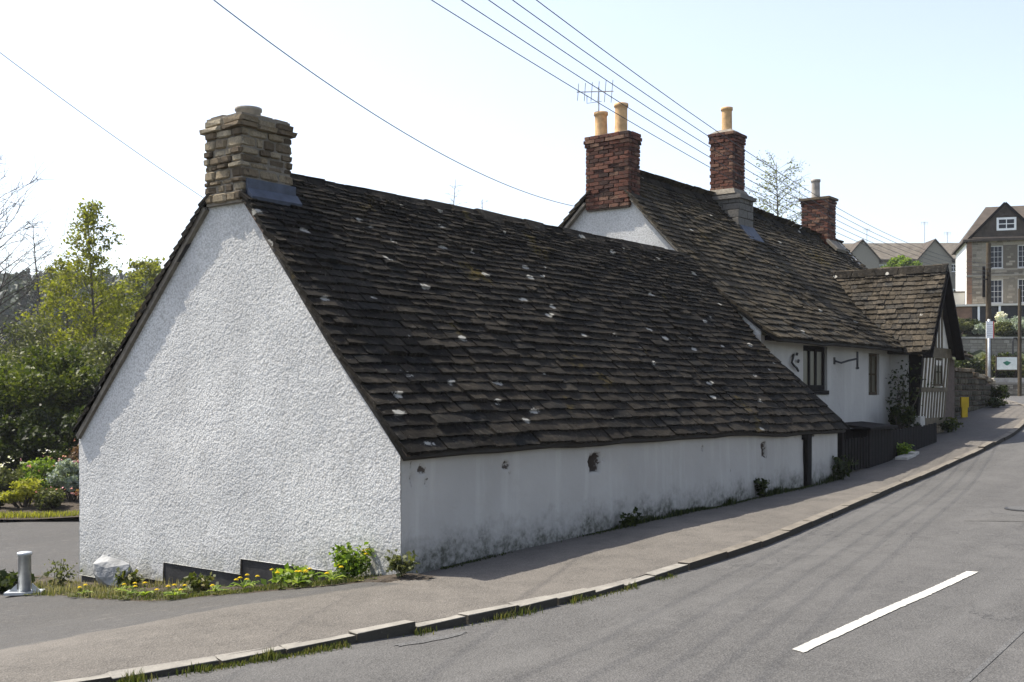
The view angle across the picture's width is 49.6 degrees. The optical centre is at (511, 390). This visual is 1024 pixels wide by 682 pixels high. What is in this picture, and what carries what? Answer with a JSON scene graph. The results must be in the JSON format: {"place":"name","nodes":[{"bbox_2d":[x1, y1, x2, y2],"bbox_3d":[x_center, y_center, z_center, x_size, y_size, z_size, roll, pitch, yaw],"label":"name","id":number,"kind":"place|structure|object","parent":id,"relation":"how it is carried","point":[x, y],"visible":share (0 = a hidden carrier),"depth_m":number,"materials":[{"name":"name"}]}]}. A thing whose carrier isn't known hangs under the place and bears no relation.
{"place":"outdoors","nodes":[
{"label":"outdoors","id":0,"kind":"place"},
{"bbox_2d":[0,509,78,518],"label":"bed edge grass","id":1,"kind":"structure","parent":0,"point":[21,514],"depth_m":21.82,"materials":[{"name":"green plant"}]},
{"bbox_2d":[0,517,409,649],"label":"car park","id":2,"kind":"structure","parent":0,"point":[25,620],"depth_m":10.69,"materials":[{"name":"asphalt"}]},
{"bbox_2d":[0,569,42,591],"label":"weed clump","id":3,"kind":"object","parent":2,"relation":"on","point":[8,580],"visible":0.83,"depth_m":13.27,"materials":[{"name":"green plant"}]},
{"bbox_2d":[4,551,44,595],"bbox_3d":[-5.610,2.099,12.771,0.400,0.480,0.220,0,0,-10],"label":"bollard","id":4,"kind":"object","parent":2,"relation":"on","point":[22,586],"visible":0.99,"depth_m":12.71,"materials":[{"name":"metal"}]},
{"bbox_2d":[13,572,433,600],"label":"verge grass","id":5,"kind":"structure","parent":2,"relation":"on","point":[270,586],"depth_m":11.26,"materials":[{"name":"green plant"}]},
{"bbox_2d":[39,559,82,586],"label":"weed clump","id":6,"kind":"object","parent":5,"relation":"on","point":[59,575],"visible":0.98,"depth_m":13.45,"materials":[{"name":"green plant"}]},
{"bbox_2d":[12,575,178,597],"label":"dry grass","id":7,"kind":"structure","parent":5,"relation":"on","point":[83,585],"depth_m":12.56,"materials":[{"name":"plant"}]},
{"bbox_2d":[93,555,132,587],"bbox_3d":[-4.591,2.128,12.806,0.492,0.431,0.428,0,0,17],"label":"rock","id":8,"kind":"object","parent":5,"relation":"on","point":[104,569],"visible":0.69,"depth_m":12.66,"materials":[{"name":"stone"}]},
{"bbox_2d":[114,567,144,586],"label":"weed clump","id":9,"kind":"object","parent":5,"relation":"on","point":[129,578],"visible":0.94,"depth_m":12.58,"materials":[{"name":"green plant"}]},
{"bbox_2d":[163,585,186,595],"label":"dandelion","id":10,"kind":"object","parent":5,"relation":"on","point":[171,592],"visible":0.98,"depth_m":11.05,"materials":[{"name":"green plant"}]},
{"bbox_2d":[180,571,218,591],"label":"weed clump","id":11,"kind":"object","parent":5,"relation":"on","point":[194,582],"visible":0.97,"depth_m":11.64,"materials":[{"name":"green plant"}]},
{"bbox_2d":[206,584,227,591],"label":"dandelion","id":12,"kind":"object","parent":5,"relation":"on","point":[215,587],"visible":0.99,"depth_m":10.90,"materials":[{"name":"green plant"}]},
{"bbox_2d":[227,577,260,587],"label":"dandelion","id":13,"kind":"object","parent":5,"relation":"on","point":[245,582],"visible":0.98,"depth_m":10.93,"materials":[{"name":"green plant"}]},
{"bbox_2d":[260,563,319,586],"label":"weed clump","id":14,"kind":"object","parent":5,"relation":"on","point":[286,574],"visible":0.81,"depth_m":10.69,"materials":[{"name":"green plant"}]},
{"bbox_2d":[288,570,311,584],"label":"dandelion","id":15,"kind":"object","parent":5,"relation":"on","point":[298,580],"visible":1,"depth_m":10.46,"materials":[{"name":"green plant"}]},
{"bbox_2d":[317,566,345,580],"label":"dandelion","id":16,"kind":"object","parent":5,"relation":"on","point":[330,577],"visible":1,"depth_m":10.29,"materials":[{"name":"green plant"}]},
{"bbox_2d":[328,542,375,577],"bbox_3d":[-1.502,1.637,10.652,0.476,0.361,0.415,0,0,-23],"label":"tall weed","id":17,"kind":"object","parent":5,"relation":"on","point":[354,565],"visible":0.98,"depth_m":10.60,"materials":[{"name":"green plant"}]},
{"bbox_2d":[384,549,419,576],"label":"weed clump","id":18,"kind":"object","parent":5,"relation":"on","point":[397,564],"visible":1,"depth_m":10.28,"materials":[{"name":"green plant"}]},
{"bbox_2d":[0,400,1023,681],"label":"pavement","id":19,"kind":"structure","parent":0,"point":[612,556],"depth_m":9.86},
{"bbox_2d":[619,507,646,527],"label":"wall weed","id":20,"kind":"object","parent":19,"relation":"on","point":[630,520],"depth_m":13.52,"materials":[{"name":"green plant"}]},
{"bbox_2d":[439,473,840,568],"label":"wall foot grass","id":21,"kind":"structure","parent":19,"relation":"on","point":[770,492],"depth_m":14.85,"materials":[{"name":"green plant"}]},
{"bbox_2d":[753,477,769,496],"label":"wall weed","id":22,"kind":"object","parent":19,"relation":"on","point":[761,488],"depth_m":16.56,"materials":[{"name":"green plant"}]},
{"bbox_2d":[837,433,843,476],"bbox_3d":[5.739,1.168,19.357,0.090,0.896,0.090,0,0,38],"label":"gate post","id":23,"kind":"object","parent":19,"relation":"on","point":[840,444],"visible":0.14,"depth_m":19.33,"materials":[{"name":"wood"}]},
{"bbox_2d":[844,436,867,470],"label":"picket gate","id":24,"kind":"structure","parent":23,"relation":"attached to","point":[856,448],"depth_m":20.01,"materials":[{"name":"wood"}]},
{"bbox_2d":[830,454,858,479],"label":"wall weed","id":25,"kind":"object","parent":19,"relation":"on","point":[842,471],"depth_m":18.92,"materials":[{"name":"green plant"}]},
{"bbox_2d":[888,405,920,429],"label":"evergreen shrub","id":26,"kind":"object","parent":19,"relation":"on","point":[907,417],"visible":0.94,"depth_m":23.61,"materials":[{"name":"green plant"}]},
{"bbox_2d":[895,454,915,459],"bbox_3d":[7.689,1.305,21.630,0.240,0.119,0.600,0,0,38],"label":"paving slab","id":27,"kind":"object","parent":19,"relation":"on","point":[905,457],"depth_m":21.49,"materials":[{"name":"stone"}]},
{"bbox_2d":[896,442,914,455],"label":"weed clump","id":28,"kind":"object","parent":19,"relation":"on","point":[903,449],"visible":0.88,"depth_m":21.82,"materials":[{"name":"green plant"}]},
{"bbox_2d":[885,360,937,428],"bbox_3d":[8.658,0.235,24.244,1.235,1.810,0.711,0,0,38],"label":"climbing plant","id":29,"kind":"object","parent":19,"relation":"on","point":[903,392],"visible":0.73,"depth_m":24.24,"materials":[{"name":"green plant"}]},
{"bbox_2d":[893,423,936,457],"bbox_3d":[8.276,1.035,22.815,0.056,0.677,3.010,0,0,38],"label":"boarded fence","id":30,"kind":"object","parent":19,"relation":"on","point":[919,436],"visible":0.7,"depth_m":22.83,"materials":[{"name":"wood"}]},
{"bbox_2d":[939,417,961,431],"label":"weed clump","id":31,"kind":"object","parent":19,"relation":"on","point":[949,427],"visible":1,"depth_m":25.68,"materials":[{"name":"green plant"}]},
{"bbox_2d":[960,397,968,416],"bbox_3d":[11.905,0.490,29.192,0.200,0.630,0.095,0,0,0],"label":"hydrant marker","id":32,"kind":"object","parent":19,"relation":"on","point":[964,403],"visible":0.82,"depth_m":29.15,"materials":[{"name":"plastic"}]},
{"bbox_2d":[955,368,995,416],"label":"garden wall","id":33,"kind":"structure","parent":19,"relation":"on","point":[973,385],"depth_m":30.93,"materials":[{"name":"stone"}]},
{"bbox_2d":[989,384,1010,401],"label":"ivy bush","id":34,"kind":"object","parent":33,"relation":"attached to","point":[1001,390],"visible":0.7,"depth_m":33.16,"materials":[{"name":"green plant"}]},
{"bbox_2d":[984,396,1007,407],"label":"weed clump","id":35,"kind":"object","parent":19,"relation":"on","point":[995,402],"visible":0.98,"depth_m":31.92,"materials":[{"name":"green plant"}]},
{"bbox_2d":[0,0,1023,276],"label":"sky","id":36,"kind":"structure","parent":0,"point":[906,114],"materials":[{"name":"white"}]},
{"bbox_2d":[57,322,1023,377],"bbox_3d":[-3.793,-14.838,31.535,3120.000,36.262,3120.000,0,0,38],"label":"ground","id":37,"kind":"structure","parent":0,"point":[978,353],"depth_m":65.40,"materials":[{"name":"green plant"}]},
{"bbox_2d":[0,489,78,519],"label":"flower bed","id":38,"kind":"object","parent":37,"relation":"on","point":[66,505],"visible":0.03,"depth_m":22.59,"materials":[{"name":"plant"}]},
{"bbox_2d":[0,354,15,372],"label":"thicket bush","id":39,"kind":"object","parent":38,"relation":"on","point":[5,360],"visible":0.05,"depth_m":31.07,"materials":[{"name":"green plant"}]},
{"bbox_2d":[0,402,31,474],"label":"thicket bush","id":40,"kind":"object","parent":38,"relation":"on","point":[4,447],"visible":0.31,"depth_m":26.43,"materials":[{"name":"green plant"}]},
{"bbox_2d":[0,456,32,492],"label":"garden plant","id":41,"kind":"object","parent":38,"relation":"on","point":[6,477],"visible":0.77,"depth_m":23.92,"materials":[{"name":"green plant"}]},
{"bbox_2d":[0,476,43,507],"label":"garden plant","id":42,"kind":"object","parent":38,"relation":"on","point":[24,492],"visible":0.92,"depth_m":22.72,"materials":[{"name":"yellow plant"}]},
{"bbox_2d":[0,403,63,488],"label":"thicket bush","id":43,"kind":"object","parent":38,"relation":"on","point":[30,440],"visible":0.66,"depth_m":26.29,"materials":[{"name":"green plant"}]},
{"bbox_2d":[0,342,80,422],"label":"thicket bush","id":44,"kind":"object","parent":38,"relation":"on","point":[20,386],"visible":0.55,"depth_m":28.03,"materials":[{"name":"green plant"}]},
{"bbox_2d":[19,455,71,490],"bbox_3d":[-10.114,1.981,24.192,1.226,1.170,0.959,0,0,-28],"label":"garden plant","id":45,"kind":"object","parent":38,"relation":"on","point":[40,469],"visible":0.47,"depth_m":24.04,"materials":[{"name":"green plant"}]},
{"bbox_2d":[15,445,78,487],"bbox_3d":[-10.751,1.912,25.382,1.344,1.326,1.502,0,0,38],"label":"garden plant","id":46,"kind":"object","parent":38,"relation":"on","point":[59,454],"visible":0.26,"depth_m":25.41,"materials":[{"name":"green plant"}]},
{"bbox_2d":[3,341,100,424],"bbox_3d":[-12.406,0.742,30.260,4.321,4.172,3.836,0,0,38],"label":"thicket bush","id":47,"kind":"object","parent":38,"relation":"on","point":[63,362],"visible":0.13,"depth_m":29.56,"materials":[{"name":"green plant"}]},
{"bbox_2d":[33,486,76,509],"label":"garden plant","id":48,"kind":"object","parent":38,"relation":"on","point":[50,498],"visible":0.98,"depth_m":22.52,"materials":[{"name":"green plant"}]},
{"bbox_2d":[45,458,78,501],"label":"garden plant","id":49,"kind":"object","parent":38,"relation":"on","point":[67,466],"visible":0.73,"depth_m":23.67,"materials":[{"name":"plant"}]},
{"bbox_2d":[39,404,85,456],"bbox_3d":[-10.717,1.619,27.508,2.807,2.572,2.651,0,0,38],"label":"thicket bush","id":50,"kind":"object","parent":38,"relation":"on","point":[68,424],"visible":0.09,"depth_m":26.65,"materials":[{"name":"green plant"}]},
{"bbox_2d":[48,440,78,463],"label":"garden plant","id":51,"kind":"object","parent":38,"relation":"on","point":[75,450],"visible":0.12,"depth_m":25.50,"materials":[{"name":"brown plant"}]},
{"bbox_2d":[59,362,104,415],"bbox_3d":[-11.237,0.977,30.496,3.689,3.508,3.837,0,0,-22],"label":"thicket bush","id":52,"kind":"object","parent":38,"relation":"on","point":[82,400],"visible":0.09,"depth_m":29.27,"materials":[{"name":"green plant"}]},
{"bbox_2d":[11,221,75,351],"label":"bare tree","id":53,"kind":"object","parent":37,"relation":"on","point":[35,259],"visible":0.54,"depth_m":55.84,"materials":[{"name":"plant"}]},
{"bbox_2d":[0,148,98,353],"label":"bare tree","id":54,"kind":"object","parent":37,"relation":"on","point":[9,274],"visible":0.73,"depth_m":49.90,"materials":[{"name":"plant"}]},
{"bbox_2d":[0,311,100,369],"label":"thicket bush","id":55,"kind":"object","parent":37,"relation":"on","point":[30,337],"visible":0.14,"depth_m":37.87,"materials":[{"name":"green plant"}]},
{"bbox_2d":[10,254,106,355],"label":"young birch tree","id":56,"kind":"object","parent":37,"relation":"on","point":[50,307],"visible":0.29,"depth_m":42.56,"materials":[{"name":"green plant"}]},
{"bbox_2d":[0,268,161,352],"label":"wood","id":57,"kind":"object","parent":37,"relation":"on","point":[12,288],"visible":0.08,"depth_m":154.99,"materials":[{"name":"green plant"}]},
{"bbox_2d":[44,198,142,365],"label":"birch tree","id":58,"kind":"object","parent":37,"relation":"on","point":[87,216],"visible":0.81,"depth_m":40.90,"materials":[{"name":"green plant"}]},
{"bbox_2d":[82,329,127,377],"bbox_3d":[-12.081,0.236,35.788,4.605,4.650,4.343,0,0,-17],"label":"thicket bush","id":59,"kind":"object","parent":37,"relation":"on","point":[107,347],"visible":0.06,"depth_m":35.35,"materials":[{"name":"green plant"}]},
{"bbox_2d":[74,281,139,357],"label":"young birch tree","id":60,"kind":"object","parent":37,"relation":"on","point":[121,287],"visible":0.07,"depth_m":44.54,"materials":[{"name":"green plant"}]},
{"bbox_2d":[100,254,164,337],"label":"sallow tree","id":61,"kind":"object","parent":37,"relation":"on","point":[152,269],"visible":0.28,"depth_m":61.32,"materials":[{"name":"green plant"}]},
{"bbox_2d":[72,105,850,585],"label":"outbuilding","id":62,"kind":"structure","parent":37,"relation":"on","point":[302,371],"depth_m":12.53,"materials":[{"name":"paint"}]},
{"bbox_2d":[0,52,205,199],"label":"overhead cable","id":63,"kind":"object","parent":62,"relation":"attached to","point":[98,125],"visible":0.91,"depth_m":10.66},
{"bbox_2d":[558,102,972,433],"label":"old house","id":64,"kind":"structure","parent":37,"relation":"on","point":[841,331],"depth_m":23.52,"materials":[{"name":"white stone"}]},
{"bbox_2d":[214,0,574,206],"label":"overhead cable","id":65,"kind":"object","parent":64,"relation":"attached to","point":[367,109],"visible":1,"depth_m":14.72,"materials":[{"name":"rubber"}]},
{"bbox_2d":[577,81,613,110],"bbox_3d":[1.623,-5.401,21.618,0.737,1.303,0.185,0,0,-12],"label":"television aerial","id":66,"kind":"object","parent":64,"relation":"attached to","point":[591,91],"visible":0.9,"depth_m":21.62,"materials":[{"name":"metal"}]},
{"bbox_2d":[803,345,824,389],"bbox_3d":[5.778,-0.430,21.384,0.050,0.846,1.156,0,0,38],"label":"window","id":67,"kind":"structure","parent":64,"relation":"in","point":[813,356],"depth_m":21.47,"materials":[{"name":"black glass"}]},
{"bbox_2d":[869,354,876,394],"bbox_3d":[7.735,-0.350,23.928,0.050,0.886,0.636,0,0,38],"label":"window","id":68,"kind":"structure","parent":64,"relation":"in","point":[872,357],"depth_m":24.01,"materials":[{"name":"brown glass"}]},
{"bbox_2d":[910,416,924,425],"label":"stone block","id":69,"kind":"structure","parent":64,"relation":"on","point":[920,420],"depth_m":23.95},
{"bbox_2d":[933,358,942,385],"bbox_3d":[9.727,-0.420,25.329,0.050,0.636,0.546,0,0,38],"label":"window","id":70,"kind":"structure","parent":64,"relation":"in","point":[938,377],"depth_m":25.31,"materials":[{"name":"white glass"}]},
{"bbox_2d":[744,149,810,223],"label":"ash tree","id":71,"kind":"object","parent":37,"relation":"on","point":[772,191],"visible":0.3,"depth_m":46.55,"materials":[{"name":"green plant"}]},
{"bbox_2d":[844,421,897,467],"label":"bin store","id":72,"kind":"structure","parent":37,"relation":"on","point":[880,443],"depth_m":20.85,"materials":[{"name":"wood"}]},
{"bbox_2d":[842,222,957,290],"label":"stone terrace","id":73,"kind":"structure","parent":37,"relation":"on","point":[869,257],"depth_m":114.60,"materials":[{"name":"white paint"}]},
{"bbox_2d":[880,254,922,267],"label":"green tree","id":74,"kind":"object","parent":37,"relation":"on","point":[895,262],"visible":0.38,"depth_m":91.44,"materials":[{"name":"green plant"}]},
{"bbox_2d":[958,317,972,335],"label":"garden bush","id":75,"kind":"object","parent":37,"relation":"on","point":[964,326],"visible":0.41,"depth_m":65.08,"materials":[{"name":"green plant"}]},
{"bbox_2d":[955,351,983,373],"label":"hedge bush","id":76,"kind":"object","parent":37,"relation":"on","point":[973,363],"visible":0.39,"depth_m":52.25,"materials":[{"name":"green plant"}]},
{"bbox_2d":[960,317,985,334],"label":"garden bush","id":77,"kind":"object","parent":37,"relation":"on","point":[975,321],"visible":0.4,"depth_m":65.83,"materials":[{"name":"green plant"}]},
{"bbox_2d":[971,323,985,336],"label":"garden bush","id":78,"kind":"object","parent":37,"relation":"on","point":[979,329],"visible":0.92,"depth_m":64.82,"materials":[{"name":"plant"}]},
{"bbox_2d":[951,202,1023,322],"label":"stone house","id":79,"kind":"structure","parent":37,"relation":"on","point":[1000,229],"depth_m":69.48,"materials":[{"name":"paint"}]},
{"bbox_2d":[991,245,1003,269],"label":"window","id":80,"kind":"structure","parent":79,"relation":"in","point":[997,250],"depth_m":69.61,"materials":[{"name":"paint"}]},
{"bbox_2d":[991,279,1003,303],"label":"window","id":81,"kind":"structure","parent":79,"relation":"in","point":[996,284],"depth_m":69.61,"materials":[{"name":"paint"}]},
{"bbox_2d":[997,217,1015,230],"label":"window","id":82,"kind":"structure","parent":79,"relation":"in","point":[1004,223],"depth_m":69.25,"materials":[{"name":"white paint"}]},
{"bbox_2d":[1017,245,1023,268],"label":"window","id":83,"kind":"structure","parent":79,"relation":"in","point":[1020,247],"depth_m":69.24,"materials":[{"name":"paint"}]},
{"bbox_2d":[1018,279,1023,302],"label":"window","id":84,"kind":"structure","parent":79,"relation":"in","point":[1020,281],"depth_m":69.20,"materials":[{"name":"paint"}]},
{"bbox_2d":[982,243,993,378],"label":"telegraph pole","id":85,"kind":"object","parent":37,"relation":"on","point":[988,280],"visible":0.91,"depth_m":46.92,"materials":[{"name":"metal"}]},
{"bbox_2d":[431,0,978,278],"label":"overhead cable","id":86,"kind":"object","parent":85,"relation":"attached to","point":[638,126],"visible":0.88,"depth_m":18.52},
{"bbox_2d":[461,0,979,274],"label":"overhead cable","id":87,"kind":"object","parent":85,"relation":"attached to","point":[662,128],"visible":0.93,"depth_m":18.68,"materials":[{"name":"rubber"}]},
{"bbox_2d":[489,0,980,270],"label":"overhead cable","id":88,"kind":"object","parent":85,"relation":"attached to","point":[682,129],"visible":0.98,"depth_m":18.70,"materials":[{"name":"rubber"}]},
{"bbox_2d":[512,0,979,266],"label":"overhead cable","id":89,"kind":"object","parent":85,"relation":"attached to","point":[698,129],"visible":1,"depth_m":18.58,"materials":[{"name":"rubber"}]},
{"bbox_2d":[536,0,978,262],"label":"overhead cable","id":90,"kind":"object","parent":85,"relation":"attached to","point":[710,126],"visible":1,"depth_m":18.54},
{"bbox_2d":[986,319,993,376],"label":"sign post","id":91,"kind":"object","parent":37,"relation":"on","point":[989,329],"visible":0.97,"depth_m":45.52,"materials":[{"name":"metal"}]},
{"bbox_2d":[975,353,1005,377],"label":"hedge bush","id":92,"kind":"object","parent":37,"relation":"on","point":[982,357],"visible":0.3,"depth_m":52.79,"materials":[{"name":"green plant"}]},
{"bbox_2d":[961,337,1023,355],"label":"retaining wall","id":93,"kind":"structure","parent":37,"relation":"on","point":[1000,345],"depth_m":62.52,"materials":[{"name":"stone"}]},
{"bbox_2d":[994,311,1007,323],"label":"garden bush","id":94,"kind":"object","parent":37,"relation":"on","point":[1001,314],"visible":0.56,"depth_m":66.79,"materials":[{"name":"white plant"}]},
{"bbox_2d":[994,321,1014,335],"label":"garden bush","id":95,"kind":"object","parent":37,"relation":"on","point":[1003,328],"visible":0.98,"depth_m":65.25,"materials":[{"name":"green plant"}]},
{"bbox_2d":[992,352,1023,377],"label":"hedge bush","id":96,"kind":"object","parent":37,"relation":"on","point":[1006,374],"visible":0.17,"depth_m":52.85,"materials":[{"name":"green plant"}]},
{"bbox_2d":[996,316,1023,333],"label":"garden bush","id":97,"kind":"object","parent":37,"relation":"on","point":[1013,320],"visible":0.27,"depth_m":66.04,"materials":[{"name":"plant"}]},
{"bbox_2d":[1011,319,1023,334],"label":"garden bush","id":98,"kind":"object","parent":37,"relation":"on","point":[1015,328],"visible":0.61,"depth_m":65.40,"materials":[{"name":"plant"}]},
{"bbox_2d":[141,396,1023,681],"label":"road","id":99,"kind":"structure","parent":0,"point":[759,614],"depth_m":8.45,"materials":[{"name":"asphalt"}]},
{"bbox_2d":[110,573,676,681],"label":"gutter grass","id":100,"kind":"structure","parent":99,"relation":"on","point":[270,655],"depth_m":7.45,"materials":[{"name":"green plant"}]},
{"bbox_2d":[393,631,466,646],"bbox_3d":[-0.571,1.780,7.959,0.702,0.009,0.122,0,0,-44],"label":"road scar","id":101,"kind":"object","parent":99,"relation":"on","point":[427,639],"visible":1,"depth_m":7.93},
{"bbox_2d":[51,400,1023,681],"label":"kerb","id":102,"kind":"structure","parent":99,"relation":"on","point":[395,628],"depth_m":9.05,"materials":[{"name":"concrete"}]},
{"bbox_2d":[793,571,976,651],"bbox_3d":[3.116,1.722,8.923,0.118,0.057,3.820,0,0,39],"label":"lane marking","id":103,"kind":"object","parent":99,"relation":"on","point":[815,642],"visible":1,"depth_m":8.55,"materials":[{"name":"paint"}]},
{"bbox_2d":[962,626,1023,681],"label":"road seam","id":104,"kind":"object","parent":99,"relation":"on","point":[984,664],"visible":1,"depth_m":7.29,"materials":[{"name":"asphalt"}]},
{"bbox_2d":[993,382,1023,395],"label":"wall","id":105,"kind":"structure","parent":99,"relation":"on","point":[1013,388],"depth_m":50.02,"materials":[{"name":"stone"}]},
{"bbox_2d":[995,355,1017,377],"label":"notice board","id":106,"kind":"object","parent":105,"relation":"on","point":[1006,363],"visible":0.84,"depth_m":51.60,"materials":[{"name":"metal"}]},
{"bbox_2d":[992,378,1023,381],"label":"coping","id":107,"kind":"object","parent":105,"relation":"on","point":[1006,379],"visible":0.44,"depth_m":51.00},
{"bbox_2d":[1004,506,1023,511],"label":"manhole cover","id":108,"kind":"object","parent":99,"relation":"on","point":[1016,508],"visible":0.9,"depth_m":15.09,"materials":[{"name":"metal"}]},
{"bbox_2d":[1018,288,1021,395],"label":"wooden post","id":109,"kind":"object","parent":99,"relation":"on","point":[1019,343],"visible":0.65,"depth_m":48.94,"materials":[{"name":"wood"}]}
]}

